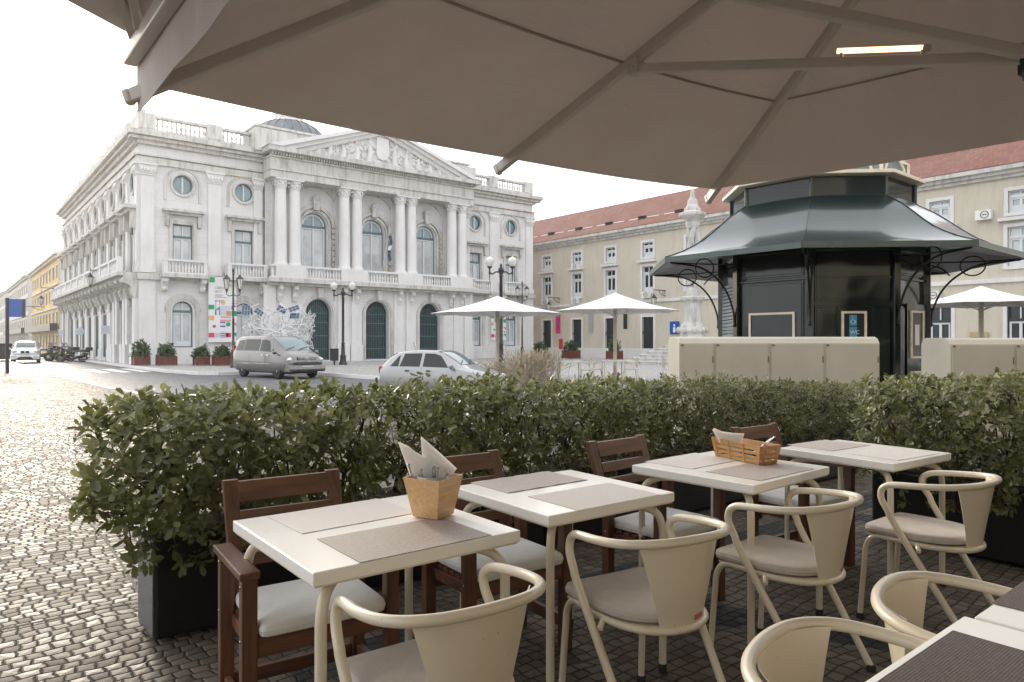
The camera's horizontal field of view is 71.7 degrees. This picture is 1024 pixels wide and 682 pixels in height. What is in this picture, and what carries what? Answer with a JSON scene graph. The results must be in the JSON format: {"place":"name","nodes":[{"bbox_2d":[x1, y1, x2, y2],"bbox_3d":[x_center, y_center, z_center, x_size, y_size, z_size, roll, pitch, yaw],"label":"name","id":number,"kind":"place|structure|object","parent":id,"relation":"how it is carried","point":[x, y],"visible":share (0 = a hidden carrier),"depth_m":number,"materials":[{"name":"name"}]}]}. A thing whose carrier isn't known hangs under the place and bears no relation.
{"place":"outdoors","nodes":[
{"label":"outdoors","id":0,"kind":"place"},
{"bbox_2d":[0,290,7,342],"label":"street building","id":1,"kind":"structure","parent":0,"point":[3,294],"depth_m":153.03,"materials":[{"name":"paint"}]},
{"bbox_2d":[3,274,31,347],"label":"street building","id":2,"kind":"structure","parent":0,"point":[20,287],"depth_m":113.81,"materials":[{"name":"paint"}]},
{"bbox_2d":[24,249,62,353],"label":"street building","id":3,"kind":"structure","parent":0,"point":[46,326],"depth_m":85.84,"materials":[{"name":"yellow paint"}]},
{"bbox_2d":[50,109,543,364],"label":"city hall","id":4,"kind":"structure","parent":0,"point":[159,228],"depth_m":51.19,"materials":[{"name":"stone"}]},
{"bbox_2d":[173,224,191,272],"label":"window","id":5,"kind":"structure","parent":4,"relation":"in","point":[182,234],"depth_m":45.87,"materials":[{"name":"glass"}]},
{"bbox_2d":[173,176,191,193],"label":"window","id":6,"kind":"structure","parent":4,"relation":"in","point":[181,184],"depth_m":45.85,"materials":[{"name":"glass"}]},
{"bbox_2d":[173,301,191,346],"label":"window","id":7,"kind":"structure","parent":4,"relation":"in","point":[182,311],"depth_m":45.90,"materials":[{"name":"glass"}]},
{"bbox_2d":[208,276,236,341],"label":"banner","id":8,"kind":"object","parent":4,"relation":"attached to","point":[219,315],"visible":0.96,"depth_m":46.77,"materials":[{"name":"fabric"}]},
{"bbox_2d":[235,230,251,275],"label":"window","id":9,"kind":"structure","parent":4,"relation":"in","point":[243,239],"depth_m":48.30,"materials":[{"name":"glass"}]},
{"bbox_2d":[235,184,251,201],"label":"window","id":10,"kind":"structure","parent":4,"relation":"in","point":[243,192],"depth_m":48.26,"materials":[{"name":"glass"}]},
{"bbox_2d":[235,303,251,344],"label":"window","id":11,"kind":"structure","parent":4,"relation":"in","point":[239,318],"depth_m":48.26,"materials":[{"name":"glass"}]},
{"bbox_2d":[302,213,324,278],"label":"window","id":12,"kind":"structure","parent":4,"relation":"in","point":[313,226],"depth_m":51.30,"materials":[{"name":"glass"}]},
{"bbox_2d":[306,299,328,359],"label":"door","id":13,"kind":"structure","parent":4,"relation":"in","point":[320,340],"depth_m":51.03,"materials":[{"name":"teal paint"}]},
{"bbox_2d":[362,220,381,281],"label":"window","id":14,"kind":"structure","parent":4,"relation":"in","point":[371,230],"depth_m":54.29,"materials":[{"name":"glass"}]},
{"bbox_2d":[366,302,385,358],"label":"door","id":15,"kind":"structure","parent":4,"relation":"in","point":[375,312],"depth_m":53.83,"materials":[{"name":"teal paint"}]},
{"bbox_2d":[416,227,433,284],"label":"window","id":16,"kind":"structure","parent":4,"relation":"in","point":[425,240],"depth_m":57.31,"materials":[{"name":"glass"}]},
{"bbox_2d":[420,304,437,349],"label":"door","id":17,"kind":"structure","parent":4,"relation":"in","point":[428,322],"depth_m":56.77,"materials":[{"name":"teal paint"}]},
{"bbox_2d":[470,253,479,287],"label":"window","id":18,"kind":"structure","parent":4,"relation":"in","point":[474,257],"depth_m":60.48,"materials":[{"name":"glass"}]},
{"bbox_2d":[473,317,479,345],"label":"window","id":19,"kind":"structure","parent":4,"relation":"in","point":[476,321],"depth_m":60.59,"materials":[{"name":"glass"}]},
{"bbox_2d":[505,316,514,345],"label":"window","id":20,"kind":"structure","parent":4,"relation":"in","point":[510,320],"depth_m":62.92,"materials":[{"name":"glass"}]},
{"bbox_2d":[9,357,638,405],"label":"road","id":21,"kind":"structure","parent":0,"point":[129,380],"depth_m":29.45,"materials":[{"name":"asphalt"}]},
{"bbox_2d":[9,341,42,362],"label":"moving car","id":22,"kind":"object","parent":21,"relation":"on","point":[25,350],"visible":0.98,"depth_m":51.91,"materials":[{"name":"white paint"}]},
{"bbox_2d":[44,343,79,360],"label":"motor scooter","id":23,"kind":"object","parent":21,"relation":"on","point":[49,356],"visible":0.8,"depth_m":57.26,"materials":[{"name":"black paint"}]},
{"bbox_2d":[55,343,92,361],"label":"motor scooter","id":24,"kind":"object","parent":21,"relation":"on","point":[83,356],"visible":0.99,"depth_m":55.18,"materials":[{"name":"black paint"}]},
{"bbox_2d":[44,368,150,373],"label":"road markings","id":25,"kind":"object","parent":21,"relation":"on","point":[74,371],"visible":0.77,"depth_m":37.27,"materials":[{"name":"paint"}]},
{"bbox_2d":[233,336,325,378],"bbox_3d":[-10.386,0.645,31.481,4.795,1.850,2.239,0,0,41],"label":"parked van","id":26,"kind":"object","parent":21,"relation":"on","point":[278,357],"visible":1,"depth_m":30.51,"materials":[{"name":"silver metal"}]},
{"bbox_2d":[3,359,667,407],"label":"pavement kerb","id":27,"kind":"structure","parent":21,"relation":"on","point":[111,387],"depth_m":25.12,"materials":[{"name":"stone"}]},
{"bbox_2d":[75,359,627,387],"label":"plaza kerb","id":28,"kind":"structure","parent":21,"relation":"on","point":[237,373],"depth_m":33.30,"materials":[{"name":"stone"}]},
{"bbox_2d":[379,343,506,396],"bbox_3d":[-1.907,0.783,19.894,3.382,1.573,1.939,0,0,19],"label":"parked car","id":29,"kind":"object","parent":21,"relation":"on","point":[436,364],"visible":0.46,"depth_m":19.38,"materials":[{"name":"grey paint"}]},
{"bbox_2d":[0,0,696,291],"label":"sky","id":30,"kind":"structure","parent":0,"point":[63,72],"materials":[{"name":"white"}]},
{"bbox_2d":[41,353,667,383],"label":"plaza pavement","id":31,"kind":"structure","parent":0,"point":[649,373],"depth_m":37.58,"materials":[{"name":"stone"}]},
{"bbox_2d":[131,356,150,365],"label":"shrub planter","id":32,"kind":"object","parent":31,"relation":"on","point":[139,360],"visible":0.96,"depth_m":42.08,"materials":[{"name":"wood"}]},
{"bbox_2d":[128,338,152,357],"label":"shrub","id":33,"kind":"object","parent":32,"relation":"in","point":[142,350],"visible":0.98,"depth_m":42.18,"materials":[{"name":"green plant"}]},
{"bbox_2d":[155,356,177,365],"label":"shrub planter","id":34,"kind":"object","parent":31,"relation":"on","point":[165,360],"visible":0.95,"depth_m":42.12,"materials":[{"name":"wood"}]},
{"bbox_2d":[156,342,176,357],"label":"shrub","id":35,"kind":"object","parent":34,"relation":"in","point":[167,350],"visible":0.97,"depth_m":42.15,"materials":[{"name":"green plant"}]},
{"bbox_2d":[223,268,242,367],"bbox_3d":[-15.243,-1.305,38.764,1.130,5.450,0.355,0,0,0],"label":"street lamp","id":36,"kind":"object","parent":31,"relation":"on","point":[226,279],"visible":0.94,"depth_m":38.71,"materials":[{"name":"metal"}]},
{"bbox_2d":[241,303,315,348],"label":"tree sculpture","id":37,"kind":"object","parent":31,"relation":"on","point":[306,318],"visible":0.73,"depth_m":41.80,"materials":[{"name":"metal"}]},
{"bbox_2d":[330,282,355,364],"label":"street lamp","id":38,"kind":"object","parent":31,"relation":"on","point":[333,285],"visible":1,"depth_m":43.61,"materials":[{"name":"metal"}]},
{"bbox_2d":[430,296,562,365],"bbox_3d":[-0.537,-0.132,26.006,4.701,3.104,4.701,0,0,0],"label":"parasol","id":39,"kind":"object","parent":31,"relation":"on","point":[497,307],"visible":0.88,"depth_m":25.58,"materials":[{"name":"white fabric"}]},
{"bbox_2d":[485,256,516,363],"bbox_3d":[-0.539,-1.395,34.842,1.550,5.630,0.520,0,0,0],"label":"street lamp","id":40,"kind":"object","parent":31,"relation":"on","point":[512,261],"visible":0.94,"depth_m":34.77,"materials":[{"name":"metal"}]},
{"bbox_2d":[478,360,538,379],"bbox_3d":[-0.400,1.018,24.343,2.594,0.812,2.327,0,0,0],"label":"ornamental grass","id":41,"kind":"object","parent":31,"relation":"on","point":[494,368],"depth_m":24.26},
{"bbox_2d":[485,347,584,384],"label":"ornamental grass","id":42,"kind":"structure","parent":31,"relation":"on","point":[529,360],"depth_m":23.73,"materials":[{"name":"plant"}]},
{"bbox_2d":[555,293,680,380],"bbox_3d":[3.781,-0.192,26.004,4.402,3.224,4.402,0,0,0],"label":"parasol","id":43,"kind":"object","parent":31,"relation":"on","point":[614,304],"visible":0.9,"depth_m":25.72,"materials":[{"name":"white fabric"}]},
{"bbox_2d":[624,345,667,365],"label":"stepped base","id":44,"kind":"object","parent":31,"relation":"on","point":[653,357],"visible":0.25,"depth_m":44.34,"materials":[{"name":"stone"}]},
{"bbox_2d":[0,359,1023,681],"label":"pavement","id":45,"kind":"structure","parent":0,"point":[40,411],"depth_m":3.92,"materials":[{"name":"stone"}]},
{"bbox_2d":[5,298,25,372],"bbox_3d":[-22.686,-0.290,32.382,0.895,3.420,0.150,0,0,0],"label":"signpost","id":46,"kind":"object","parent":45,"relation":"on","point":[15,307],"visible":1,"depth_m":32.35,"materials":[{"name":"metal"}]},
{"bbox_2d":[0,462,137,629],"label":"pavement joints","id":47,"kind":"object","parent":45,"relation":"on","point":[113,551],"visible":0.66,"depth_m":4.29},
{"bbox_2d":[67,0,182,66],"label":"cafe parasol","id":48,"kind":"object","parent":45,"relation":"on","point":[142,24],"visible":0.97,"depth_m":2.53,"materials":[{"name":"beige fabric"}]},
{"bbox_2d":[138,493,381,639],"bbox_3d":[-1.307,1.154,3.821,1.217,0.492,0.340,0,0,-39],"label":"planter trough","id":49,"kind":"object","parent":45,"relation":"on","point":[171,602],"visible":0.34,"depth_m":3.41,"materials":[{"name":"black paint"}]},
{"bbox_2d":[65,375,394,578],"bbox_3d":[-1.362,0.677,3.752,1.714,0.978,1.011,0,0,-39],"label":"hedge shrub","id":50,"kind":"object","parent":49,"relation":"in","point":[186,418],"visible":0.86,"depth_m":3.43,"materials":[{"name":"green plant"}]},
{"bbox_2d":[213,468,398,681],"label":"wooden armchair","id":51,"kind":"object","parent":45,"relation":"on","point":[268,620],"visible":0.71,"depth_m":2.69,"materials":[{"name":"brown wood"}]},
{"bbox_2d":[233,495,519,681],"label":"cafe table","id":52,"kind":"object","parent":45,"relation":"on","point":[312,560],"visible":0.62,"depth_m":2.26,"materials":[{"name":"beige laminate"}]},
{"bbox_2d":[267,498,411,533],"bbox_3d":[-0.628,0.643,2.642,0.460,0.002,0.310,0,0,-40],"label":"placemat","id":53,"kind":"object","parent":52,"relation":"on","point":[324,518],"visible":0.98,"depth_m":2.62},
{"bbox_2d":[318,518,490,562],"bbox_3d":[-0.352,0.643,2.335,0.475,0.002,0.315,0,0,-38],"label":"placemat","id":54,"kind":"object","parent":52,"relation":"on","point":[381,542],"visible":0.98,"depth_m":2.32,"materials":[{"name":"fabric"}]},
{"bbox_2d":[403,473,462,519],"bbox_3d":[-0.291,0.569,2.623,0.160,0.145,0.160,0,0,28],"label":"napkin pot","id":55,"kind":"object","parent":52,"relation":"on","point":[431,499],"visible":0.89,"depth_m":2.57,"materials":[{"name":"brown wood"}]},
{"bbox_2d":[398,442,445,478],"bbox_3d":[-0.335,0.483,2.635,0.177,0.226,0.018,0,0,0],"label":"napkin","id":56,"kind":"object","parent":55,"relation":"in","point":[416,461],"visible":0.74,"depth_m":2.64,"materials":[{"name":"white paper"}]},
{"bbox_2d":[421,436,456,477],"bbox_3d":[-0.274,0.474,2.657,0.137,0.243,0.015,0,0,0],"label":"napkin","id":57,"kind":"object","parent":55,"relation":"in","point":[430,452],"visible":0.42,"depth_m":2.66,"materials":[{"name":"white paper"}]},
{"bbox_2d":[330,562,545,681],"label":"tube chair","id":58,"kind":"object","parent":45,"relation":"on","point":[478,643],"visible":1,"depth_m":1.81,"materials":[{"name":"beige metal"}]},
{"bbox_2d":[362,469,542,580],"bbox_3d":[-0.356,1.154,4.582,1.202,0.492,0.340,0,0,-39],"label":"planter trough","id":59,"kind":"object","parent":45,"relation":"on","point":[534,532],"visible":0.08,"depth_m":4.48,"materials":[{"name":"black paint"}]},
{"bbox_2d":[349,367,559,522],"bbox_3d":[-0.328,0.670,4.615,1.443,0.986,0.988,0,0,-39],"label":"hedge shrub","id":60,"kind":"object","parent":59,"relation":"in","point":[451,409],"visible":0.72,"depth_m":4.42,"materials":[{"name":"green plant"}]},
{"bbox_2d":[422,449,571,650],"bbox_3d":[-0.108,0.990,3.317,0.604,0.860,0.584,0,0,-36],"label":"wooden armchair","id":61,"kind":"object","parent":45,"relation":"on","point":[459,574],"visible":0.4,"depth_m":3.24,"materials":[{"name":"brown wood"}]},
{"bbox_2d":[457,470,673,681],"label":"cafe table","id":62,"kind":"object","parent":45,"relation":"on","point":[524,506],"visible":0.52,"depth_m":2.87,"materials":[{"name":"beige laminate"}]},
{"bbox_2d":[471,471,586,492],"bbox_3d":[0.081,0.643,3.267,0.470,0.004,0.280,0,0,-38],"label":"placemat","id":63,"kind":"object","parent":62,"relation":"on","point":[523,482],"visible":1,"depth_m":3.26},
{"bbox_2d":[528,483,660,510],"bbox_3d":[0.347,0.643,2.967,0.470,0.002,0.310,0,0,-37],"label":"placemat","id":64,"kind":"object","parent":62,"relation":"on","point":[588,497],"visible":1,"depth_m":2.94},
{"bbox_2d":[121,0,1023,203],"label":"cafe parasol","id":65,"kind":"object","parent":45,"relation":"on","point":[715,97],"visible":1,"depth_m":3.40,"materials":[{"name":"beige fabric"}]},
{"bbox_2d":[528,453,658,545],"bbox_3d":[0.589,1.154,5.338,1.202,0.492,0.340,0,0,-39],"label":"planter trough","id":66,"kind":"object","parent":45,"relation":"on","point":[592,526],"visible":0.14,"depth_m":5.12,"materials":[{"name":"black paint"}]},
{"bbox_2d":[504,371,675,483],"bbox_3d":[0.603,0.696,5.346,1.416,0.947,0.982,0,0,-39],"label":"hedge shrub","id":67,"kind":"object","parent":66,"relation":"in","point":[601,416],"visible":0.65,"depth_m":5.13,"materials":[{"name":"green plant"}]},
{"bbox_2d":[559,514,730,681],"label":"tube chair","id":68,"kind":"object","parent":45,"relation":"on","point":[663,592],"visible":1,"depth_m":2.47,"materials":[{"name":"beige metal"}]},
{"bbox_2d":[586,434,724,600],"bbox_3d":[0.787,0.990,3.918,0.604,0.860,0.584,0,0,-41],"label":"wooden armchair","id":69,"kind":"object","parent":45,"relation":"on","point":[625,527],"visible":0.48,"depth_m":3.89,"materials":[{"name":"brown wood"}]},
{"bbox_2d":[653,441,744,511],"bbox_3d":[1.533,1.154,6.094,1.202,0.492,0.340,0,0,-39],"label":"planter trough","id":70,"kind":"object","parent":45,"relation":"on","point":[689,497],"visible":0.13,"depth_m":5.85,"materials":[{"name":"black paint"}]},
{"bbox_2d":[620,370,767,456],"bbox_3d":[1.557,0.685,6.137,1.384,0.897,0.953,0,0,-39],"label":"hedge shrub","id":71,"kind":"object","parent":70,"relation":"in","point":[694,426],"visible":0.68,"depth_m":5.86,"materials":[{"name":"green plant"}]},
{"bbox_2d":[632,451,828,645],"bbox_3d":[1.135,1.032,3.688,0.735,0.775,0.700,0,0,-41],"label":"cafe table","id":72,"kind":"object","parent":45,"relation":"on","point":[701,476],"visible":0.62,"depth_m":3.46,"materials":[{"name":"beige laminate"}]},
{"bbox_2d":[645,453,735,468],"bbox_3d":[0.985,0.643,3.843,0.460,0.002,0.300,0,0,-41],"label":"placemat","id":73,"kind":"object","parent":72,"relation":"on","point":[693,460],"visible":0.97,"depth_m":3.83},
{"bbox_2d":[711,437,780,464],"bbox_3d":[1.270,0.592,3.862,0.149,0.105,0.387,0,0,-25],"label":"slatted basket","id":74,"kind":"object","parent":72,"relation":"on","point":[759,458],"visible":0.89,"depth_m":3.79,"materials":[{"name":"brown wood"}]},
{"bbox_2d":[712,428,743,452],"bbox_3d":[1.200,0.547,3.941,0.176,0.137,0.020,0,0,1],"label":"napkin","id":75,"kind":"object","parent":74,"relation":"in","point":[734,437],"visible":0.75,"depth_m":3.94,"materials":[{"name":"white paper"}]},
{"bbox_2d":[706,463,812,480],"bbox_3d":[1.244,0.643,3.551,0.490,0.002,0.300,0,0,-39],"label":"placemat","id":76,"kind":"object","parent":72,"relation":"on","point":[751,471],"visible":0.96,"depth_m":3.54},
{"bbox_2d":[668,337,878,441],"bbox_3d":[3.775,0.675,10.342,2.830,1.490,0.724,0,0,0],"label":"utility cabinet","id":77,"kind":"object","parent":45,"relation":"on","point":[842,360],"visible":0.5,"depth_m":9.99,"materials":[{"name":"metal"}]},
{"bbox_2d":[533,140,1023,358],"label":"ochre building","id":78,"kind":"structure","parent":45,"relation":"on","point":[623,249],"depth_m":56.96,"materials":[{"name":"paint"}]},
{"bbox_2d":[643,317,652,348],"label":"door","id":79,"kind":"structure","parent":78,"relation":"in","point":[648,321],"depth_m":58.34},
{"bbox_2d":[644,266,652,291],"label":"window","id":80,"kind":"structure","parent":78,"relation":"in","point":[648,280],"depth_m":58.42,"materials":[{"name":"white glass"}]},
{"bbox_2d":[931,200,949,219],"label":"window","id":81,"kind":"structure","parent":78,"relation":"in","point":[942,208],"depth_m":41.18,"materials":[{"name":"white glass"}]},
{"bbox_2d":[931,307,950,337],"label":"window","id":82,"kind":"structure","parent":78,"relation":"in","point":[941,328],"depth_m":41.19,"materials":[{"name":"black glass"}]},
{"bbox_2d":[1008,307,1023,337],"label":"window","id":83,"kind":"structure","parent":78,"relation":"in","point":[1015,314],"depth_m":38.36,"materials":[{"name":"black glass"}]},
{"bbox_2d":[1009,189,1023,212],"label":"window","id":84,"kind":"structure","parent":78,"relation":"in","point":[1016,198],"depth_m":38.33,"materials":[{"name":"white glass"}]},
{"bbox_2d":[1009,226,1023,265],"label":"window","id":85,"kind":"structure","parent":78,"relation":"in","point":[1016,234],"depth_m":38.34,"materials":[{"name":"white glass"}]},
{"bbox_2d":[751,431,810,484],"bbox_3d":[2.439,1.154,6.819,1.102,0.492,0.340,0,0,-39],"label":"planter trough","id":86,"kind":"object","parent":45,"relation":"on","point":[807,437],"visible":0.09,"depth_m":6.78,"materials":[{"name":"black paint"}]},
{"bbox_2d":[707,374,825,456],"bbox_3d":[2.434,0.729,6.805,1.211,0.860,0.938,0,0,-39],"label":"hedge shrub","id":87,"kind":"object","parent":86,"relation":"in","point":[773,407],"visible":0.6,"depth_m":6.59,"materials":[{"name":"green plant"}]},
{"bbox_2d":[706,487,875,672],"bbox_3d":[1.217,1.036,3.120,0.551,0.767,0.568,0,0,-39],"label":"tube chair","id":88,"kind":"object","parent":45,"relation":"on","point":[765,558],"visible":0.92,"depth_m":2.98,"materials":[{"name":"beige metal"}]},
{"bbox_2d":[731,422,860,565],"bbox_3d":[1.796,0.990,4.546,0.604,0.860,0.584,0,0,-37],"label":"wooden armchair","id":89,"kind":"object","parent":45,"relation":"on","point":[775,497],"visible":0.41,"depth_m":4.49,"materials":[{"name":"brown wood"}]},
{"bbox_2d":[786,424,860,481],"bbox_3d":[3.274,1.154,7.488,1.022,0.492,0.340,0,0,-39],"label":"planter trough","id":90,"kind":"object","parent":45,"relation":"on","point":[833,471],"visible":0.18,"depth_m":7.30,"materials":[{"name":"black paint"}]},
{"bbox_2d":[775,378,882,442],"bbox_3d":[3.312,0.749,7.510,1.269,0.747,0.944,0,0,-39],"label":"hedge shrub","id":91,"kind":"object","parent":90,"relation":"in","point":[836,407],"visible":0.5,"depth_m":7.20,"materials":[{"name":"green plant"}]},
{"bbox_2d":[741,616,925,681],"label":"tube chair","id":92,"kind":"object","parent":45,"relation":"on","point":[792,650],"visible":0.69,"depth_m":1.64,"materials":[{"name":"beige metal"}]},
{"bbox_2d":[649,160,1023,417],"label":"kiosk","id":93,"kind":"object","parent":45,"relation":"on","point":[867,251],"visible":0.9,"depth_m":13.42,"materials":[{"name":"black paint"}]},
{"bbox_2d":[749,312,794,336],"bbox_3d":[5.081,-0.150,13.886,0.035,0.840,0.970,0,0,-40],"label":"window","id":94,"kind":"structure","parent":93,"relation":"in","point":[776,324],"depth_m":13.87,"materials":[{"name":"grey glass"}]},
{"bbox_2d":[841,311,866,336],"bbox_3d":[6.381,-0.125,13.223,0.455,0.890,0.039,0,0,5],"label":"restroom sign","id":95,"kind":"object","parent":93,"relation":"in","point":[853,323],"depth_m":13.22,"materials":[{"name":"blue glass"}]},
{"bbox_2d":[906,303,926,401],"bbox_3d":[7.881,0.245,13.784,0.970,1.950,0.060,0,0,-40],"label":"door","id":96,"kind":"structure","parent":93,"relation":"in","point":[916,314],"depth_m":13.68,"materials":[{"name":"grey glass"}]},
{"bbox_2d":[779,440,950,586],"bbox_3d":[2.086,1.032,4.212,0.644,0.775,0.693,0,0,-35],"label":"cafe table","id":97,"kind":"object","parent":45,"relation":"on","point":[843,457],"visible":0.66,"depth_m":4.06,"materials":[{"name":"white laminate"}]},
{"bbox_2d":[789,440,868,450],"bbox_3d":[1.969,0.643,4.413,0.420,0.002,0.300,0,0,-35],"label":"placemat","id":98,"kind":"object","parent":97,"relation":"on","point":[828,445],"visible":1,"depth_m":4.39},
{"bbox_2d":[847,447,938,460],"bbox_3d":[2.196,0.643,4.082,0.450,0.002,0.290,0,0,-34],"label":"placemat","id":99,"kind":"object","parent":97,"relation":"on","point":[892,453],"visible":1,"depth_m":4.08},
{"bbox_2d":[856,470,1001,623],"bbox_3d":[2.114,1.036,3.569,0.551,0.767,0.568,0,0,-39],"label":"tube chair","id":100,"kind":"object","parent":45,"relation":"on","point":[909,532],"visible":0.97,"depth_m":3.44,"materials":[{"name":"beige metal"}]},
{"bbox_2d":[871,571,1012,663],"bbox_3d":[1.209,1.036,1.754,0.568,0.767,0.551,0,0,37],"label":"tube chair","id":101,"kind":"object","parent":45,"relation":"on","point":[898,600],"visible":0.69,"depth_m":1.97,"materials":[{"name":"beige metal"}]},
{"bbox_2d":[866,617,1023,681],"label":"cafe table","id":102,"kind":"object","parent":45,"relation":"on","point":[1006,636],"visible":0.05,"depth_m":1.56,"materials":[{"name":"white laminate"}]},
{"bbox_2d":[877,630,1023,681],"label":"placemat","id":103,"kind":"object","parent":102,"relation":"on","point":[954,656],"visible":1,"depth_m":1.42,"materials":[{"name":"fabric"}]},
{"bbox_2d":[872,467,1023,565],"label":"planter trough","id":104,"kind":"object","parent":45,"relation":"on","point":[1004,538],"visible":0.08,"depth_m":4.64,"materials":[{"name":"black paint"}]},
{"bbox_2d":[845,367,1023,517],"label":"hedge shrub","id":105,"kind":"object","parent":104,"relation":"in","point":[943,433],"visible":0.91,"depth_m":4.67,"materials":[{"name":"green plant"}]},
{"bbox_2d":[921,338,1023,442],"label":"utility cabinet","id":106,"kind":"object","parent":45,"relation":"on","point":[943,357],"visible":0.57,"depth_m":9.94,"materials":[{"name":"metal"}]},
{"bbox_2d":[931,286,1023,337],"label":"parasol","id":107,"kind":"object","parent":45,"relation":"on","point":[979,298],"visible":0.77,"depth_m":21.16,"materials":[{"name":"white fabric"}]},
{"bbox_2d":[975,604,1023,631],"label":"cafe table","id":108,"kind":"object","parent":45,"relation":"on","point":[1003,616],"visible":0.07,"depth_m":1.66,"materials":[{"name":"white laminate"}]},
{"bbox_2d":[992,581,1023,610],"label":"placemat","id":109,"kind":"object","parent":108,"relation":"on","point":[1013,598],"visible":1,"depth_m":1.77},
{"bbox_2d":[676,190,708,336],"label":"carved pillar","id":110,"kind":"structure","parent":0,"point":[692,215],"depth_m":45.59,"materials":[{"name":"stone"}]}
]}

